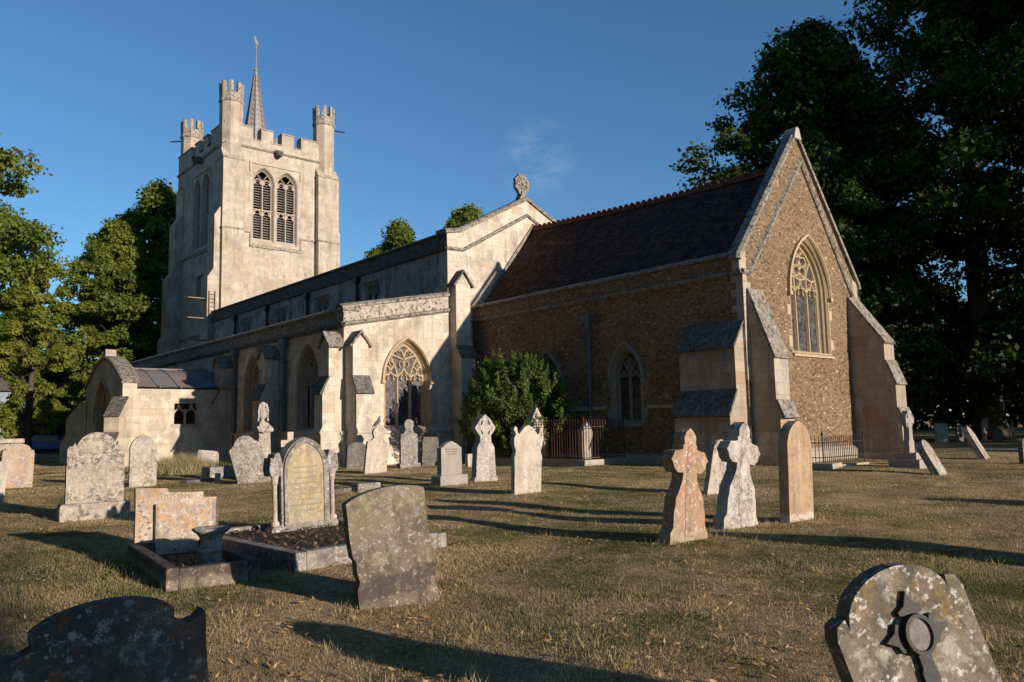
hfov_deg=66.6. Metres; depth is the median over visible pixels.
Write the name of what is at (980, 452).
headstone
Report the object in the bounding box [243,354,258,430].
window
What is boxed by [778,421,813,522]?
headstone
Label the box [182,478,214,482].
fallen stone
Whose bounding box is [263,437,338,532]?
headstone
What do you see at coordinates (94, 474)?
headstone
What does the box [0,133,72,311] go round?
lime tree
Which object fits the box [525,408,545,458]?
headstone
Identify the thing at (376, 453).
headstone
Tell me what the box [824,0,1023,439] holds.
lime tree
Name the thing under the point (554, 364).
window
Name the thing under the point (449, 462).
headstone
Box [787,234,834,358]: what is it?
window
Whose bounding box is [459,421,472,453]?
memorial cross
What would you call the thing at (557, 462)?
iron railing
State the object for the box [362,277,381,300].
window
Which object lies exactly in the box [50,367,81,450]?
tree
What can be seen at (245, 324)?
window
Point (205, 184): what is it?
window
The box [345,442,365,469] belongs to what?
headstone
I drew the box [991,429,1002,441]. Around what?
headstone
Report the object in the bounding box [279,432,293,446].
memorial cross
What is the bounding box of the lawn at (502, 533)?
[0,415,1023,681]
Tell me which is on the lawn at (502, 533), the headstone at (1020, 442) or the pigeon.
the headstone at (1020, 442)
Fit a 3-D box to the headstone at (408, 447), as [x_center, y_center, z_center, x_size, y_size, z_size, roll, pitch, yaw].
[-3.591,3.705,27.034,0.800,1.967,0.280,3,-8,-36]
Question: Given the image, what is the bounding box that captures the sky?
[0,0,1023,414]
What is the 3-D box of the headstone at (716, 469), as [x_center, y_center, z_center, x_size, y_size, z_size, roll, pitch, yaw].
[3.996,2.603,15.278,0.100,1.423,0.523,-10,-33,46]
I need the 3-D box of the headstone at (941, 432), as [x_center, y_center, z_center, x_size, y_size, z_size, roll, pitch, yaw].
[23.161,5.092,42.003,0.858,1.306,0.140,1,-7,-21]
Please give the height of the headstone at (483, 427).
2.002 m
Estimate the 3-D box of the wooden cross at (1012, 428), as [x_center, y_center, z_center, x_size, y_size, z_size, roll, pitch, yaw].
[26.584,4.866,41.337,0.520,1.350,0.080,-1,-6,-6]
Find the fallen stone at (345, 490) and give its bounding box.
[329,487,351,493]
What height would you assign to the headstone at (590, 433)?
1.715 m
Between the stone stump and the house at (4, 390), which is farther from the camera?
the house at (4, 390)
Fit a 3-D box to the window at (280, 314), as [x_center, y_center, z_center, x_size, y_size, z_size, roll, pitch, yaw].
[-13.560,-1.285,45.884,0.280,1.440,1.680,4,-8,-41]
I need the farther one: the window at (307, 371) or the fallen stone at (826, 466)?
the window at (307, 371)
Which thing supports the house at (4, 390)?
on the lawn at (502, 533)
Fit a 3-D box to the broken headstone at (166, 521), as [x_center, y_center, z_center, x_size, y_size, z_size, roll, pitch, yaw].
[-3.834,2.094,8.927,0.884,0.855,0.209,3,-12,-35]
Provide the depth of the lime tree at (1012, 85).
40.64 m
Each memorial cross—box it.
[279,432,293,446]
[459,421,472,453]
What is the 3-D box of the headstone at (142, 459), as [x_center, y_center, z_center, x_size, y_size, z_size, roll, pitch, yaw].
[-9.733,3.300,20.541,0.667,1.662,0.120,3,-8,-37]
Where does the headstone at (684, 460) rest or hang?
on the lawn at (502, 533)
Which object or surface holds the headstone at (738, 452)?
on the lawn at (502, 533)
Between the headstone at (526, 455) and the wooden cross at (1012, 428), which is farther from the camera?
the wooden cross at (1012, 428)
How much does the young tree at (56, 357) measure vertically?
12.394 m
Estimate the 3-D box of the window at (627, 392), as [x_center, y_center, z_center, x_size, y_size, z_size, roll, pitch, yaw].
[4.060,1.495,27.235,0.400,3.005,1.840,4,-8,-41]
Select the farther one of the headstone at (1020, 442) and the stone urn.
the headstone at (1020, 442)
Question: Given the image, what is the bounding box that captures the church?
[58,37,912,467]
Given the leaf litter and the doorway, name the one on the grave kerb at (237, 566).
the leaf litter
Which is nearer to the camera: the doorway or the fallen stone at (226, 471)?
the fallen stone at (226, 471)
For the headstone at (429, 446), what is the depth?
27.61 m
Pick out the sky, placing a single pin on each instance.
(439, 105)
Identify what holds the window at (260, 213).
in the church
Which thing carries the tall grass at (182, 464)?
on the lawn at (502, 533)
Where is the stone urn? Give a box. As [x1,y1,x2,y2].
[192,525,230,564]
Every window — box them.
[171,404,200,426]
[190,166,210,258]
[192,179,200,251]
[239,316,250,332]
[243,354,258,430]
[249,161,301,252]
[252,168,274,243]
[274,305,286,322]
[296,343,318,429]
[314,292,329,312]
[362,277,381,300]
[381,336,433,427]
[477,360,499,419]
[531,351,564,420]
[605,341,648,426]
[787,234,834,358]
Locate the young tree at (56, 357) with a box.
[0,253,85,447]
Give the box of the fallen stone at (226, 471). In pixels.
[201,465,234,478]
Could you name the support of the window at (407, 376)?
in the church
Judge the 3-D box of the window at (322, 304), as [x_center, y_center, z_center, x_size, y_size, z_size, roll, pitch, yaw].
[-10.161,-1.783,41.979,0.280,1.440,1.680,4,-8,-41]
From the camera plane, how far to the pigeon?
24.90 m
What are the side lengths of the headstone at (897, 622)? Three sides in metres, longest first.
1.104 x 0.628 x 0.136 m
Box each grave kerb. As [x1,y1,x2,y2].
[127,539,259,591]
[222,518,445,571]
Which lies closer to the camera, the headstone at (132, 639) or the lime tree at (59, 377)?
the headstone at (132, 639)
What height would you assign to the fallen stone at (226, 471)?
0.460 m
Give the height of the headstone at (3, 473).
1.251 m
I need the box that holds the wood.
[909,292,1023,429]
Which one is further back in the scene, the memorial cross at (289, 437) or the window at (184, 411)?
the window at (184, 411)
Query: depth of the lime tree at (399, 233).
98.13 m
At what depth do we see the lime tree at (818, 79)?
45.39 m
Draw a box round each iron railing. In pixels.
[495,416,627,466]
[810,428,868,465]
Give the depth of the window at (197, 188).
60.67 m
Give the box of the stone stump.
[465,454,471,466]
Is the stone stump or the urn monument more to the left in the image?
the urn monument
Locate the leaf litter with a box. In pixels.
[156,523,345,566]
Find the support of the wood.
on the lawn at (502, 533)
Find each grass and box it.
[125,450,230,475]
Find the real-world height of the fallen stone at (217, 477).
0.370 m
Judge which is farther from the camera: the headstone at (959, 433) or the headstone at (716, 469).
the headstone at (959, 433)
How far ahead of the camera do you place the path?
31.13 m
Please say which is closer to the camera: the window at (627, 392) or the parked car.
the window at (627, 392)
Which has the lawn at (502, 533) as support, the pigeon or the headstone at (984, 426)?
the headstone at (984, 426)
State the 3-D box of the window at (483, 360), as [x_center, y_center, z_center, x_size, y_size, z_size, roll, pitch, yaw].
[-0.972,2.233,33.017,0.400,3.005,1.840,4,-8,-41]
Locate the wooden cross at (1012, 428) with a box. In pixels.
[1008,420,1017,440]
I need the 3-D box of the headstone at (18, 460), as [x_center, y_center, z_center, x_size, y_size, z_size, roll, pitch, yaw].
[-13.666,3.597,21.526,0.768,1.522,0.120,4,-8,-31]
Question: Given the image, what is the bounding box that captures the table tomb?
[0,438,24,450]
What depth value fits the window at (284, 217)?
59.39 m
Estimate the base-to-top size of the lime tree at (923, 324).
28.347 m
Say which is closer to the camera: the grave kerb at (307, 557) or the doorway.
the grave kerb at (307, 557)
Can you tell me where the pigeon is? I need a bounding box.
[372,416,380,426]
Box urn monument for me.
[251,402,273,479]
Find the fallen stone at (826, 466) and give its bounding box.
[812,462,841,469]
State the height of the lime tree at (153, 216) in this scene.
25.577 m
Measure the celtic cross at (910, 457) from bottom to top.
1.780 m
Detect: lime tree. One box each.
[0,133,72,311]
[0,299,72,434]
[12,216,167,429]
[66,177,176,404]
[363,217,416,258]
[443,202,483,227]
[669,16,987,414]
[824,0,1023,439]
[856,178,946,393]
[928,0,1023,343]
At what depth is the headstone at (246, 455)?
20.98 m
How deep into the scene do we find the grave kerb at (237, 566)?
7.34 m
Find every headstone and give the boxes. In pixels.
[0,461,6,502]
[0,596,208,681]
[2,443,34,488]
[56,432,130,521]
[128,434,156,487]
[133,488,217,554]
[197,450,218,462]
[228,436,270,483]
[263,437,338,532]
[341,485,439,609]
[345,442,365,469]
[363,426,388,473]
[397,419,420,467]
[421,437,438,465]
[431,441,467,485]
[470,414,497,481]
[511,425,542,494]
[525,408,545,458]
[579,422,592,459]
[659,428,707,544]
[703,439,726,494]
[713,422,759,529]
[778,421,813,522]
[824,563,1001,681]
[916,440,947,475]
[934,423,948,441]
[955,425,964,441]
[962,426,988,458]
[980,418,987,439]
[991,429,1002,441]
[1017,438,1023,463]
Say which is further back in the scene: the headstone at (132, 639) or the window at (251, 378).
the window at (251, 378)
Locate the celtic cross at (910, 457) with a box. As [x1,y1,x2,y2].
[888,411,926,468]
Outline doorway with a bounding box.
[92,378,213,432]
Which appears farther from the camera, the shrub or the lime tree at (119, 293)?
the lime tree at (119, 293)
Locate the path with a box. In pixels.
[915,447,1017,450]
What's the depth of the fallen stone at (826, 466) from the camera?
21.35 m
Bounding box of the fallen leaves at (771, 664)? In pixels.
[3,482,1023,681]
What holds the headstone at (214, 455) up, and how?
on the lawn at (502, 533)
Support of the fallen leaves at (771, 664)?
on the lawn at (502, 533)
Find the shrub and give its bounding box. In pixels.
[455,348,573,458]
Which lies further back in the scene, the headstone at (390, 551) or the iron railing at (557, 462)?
the iron railing at (557, 462)
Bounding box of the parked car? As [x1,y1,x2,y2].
[22,435,62,452]
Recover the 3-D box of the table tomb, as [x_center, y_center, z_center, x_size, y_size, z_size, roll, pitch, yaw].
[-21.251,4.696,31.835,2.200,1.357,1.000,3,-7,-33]
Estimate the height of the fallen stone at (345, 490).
0.180 m
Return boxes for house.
[0,363,49,451]
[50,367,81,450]
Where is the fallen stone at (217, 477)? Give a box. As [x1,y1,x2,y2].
[215,473,220,482]
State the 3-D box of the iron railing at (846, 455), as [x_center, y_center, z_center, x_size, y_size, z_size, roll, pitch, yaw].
[9.248,3.246,23.340,2.665,1.180,1.685,4,-8,-41]
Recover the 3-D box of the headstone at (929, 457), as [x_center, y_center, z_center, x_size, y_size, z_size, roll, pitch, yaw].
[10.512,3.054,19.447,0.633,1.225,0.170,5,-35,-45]
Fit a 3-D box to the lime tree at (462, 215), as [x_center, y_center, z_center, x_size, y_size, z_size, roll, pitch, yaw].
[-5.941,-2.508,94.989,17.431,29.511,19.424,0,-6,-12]
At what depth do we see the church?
31.38 m
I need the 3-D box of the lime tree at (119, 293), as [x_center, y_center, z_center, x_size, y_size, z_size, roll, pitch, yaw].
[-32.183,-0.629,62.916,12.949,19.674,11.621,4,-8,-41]

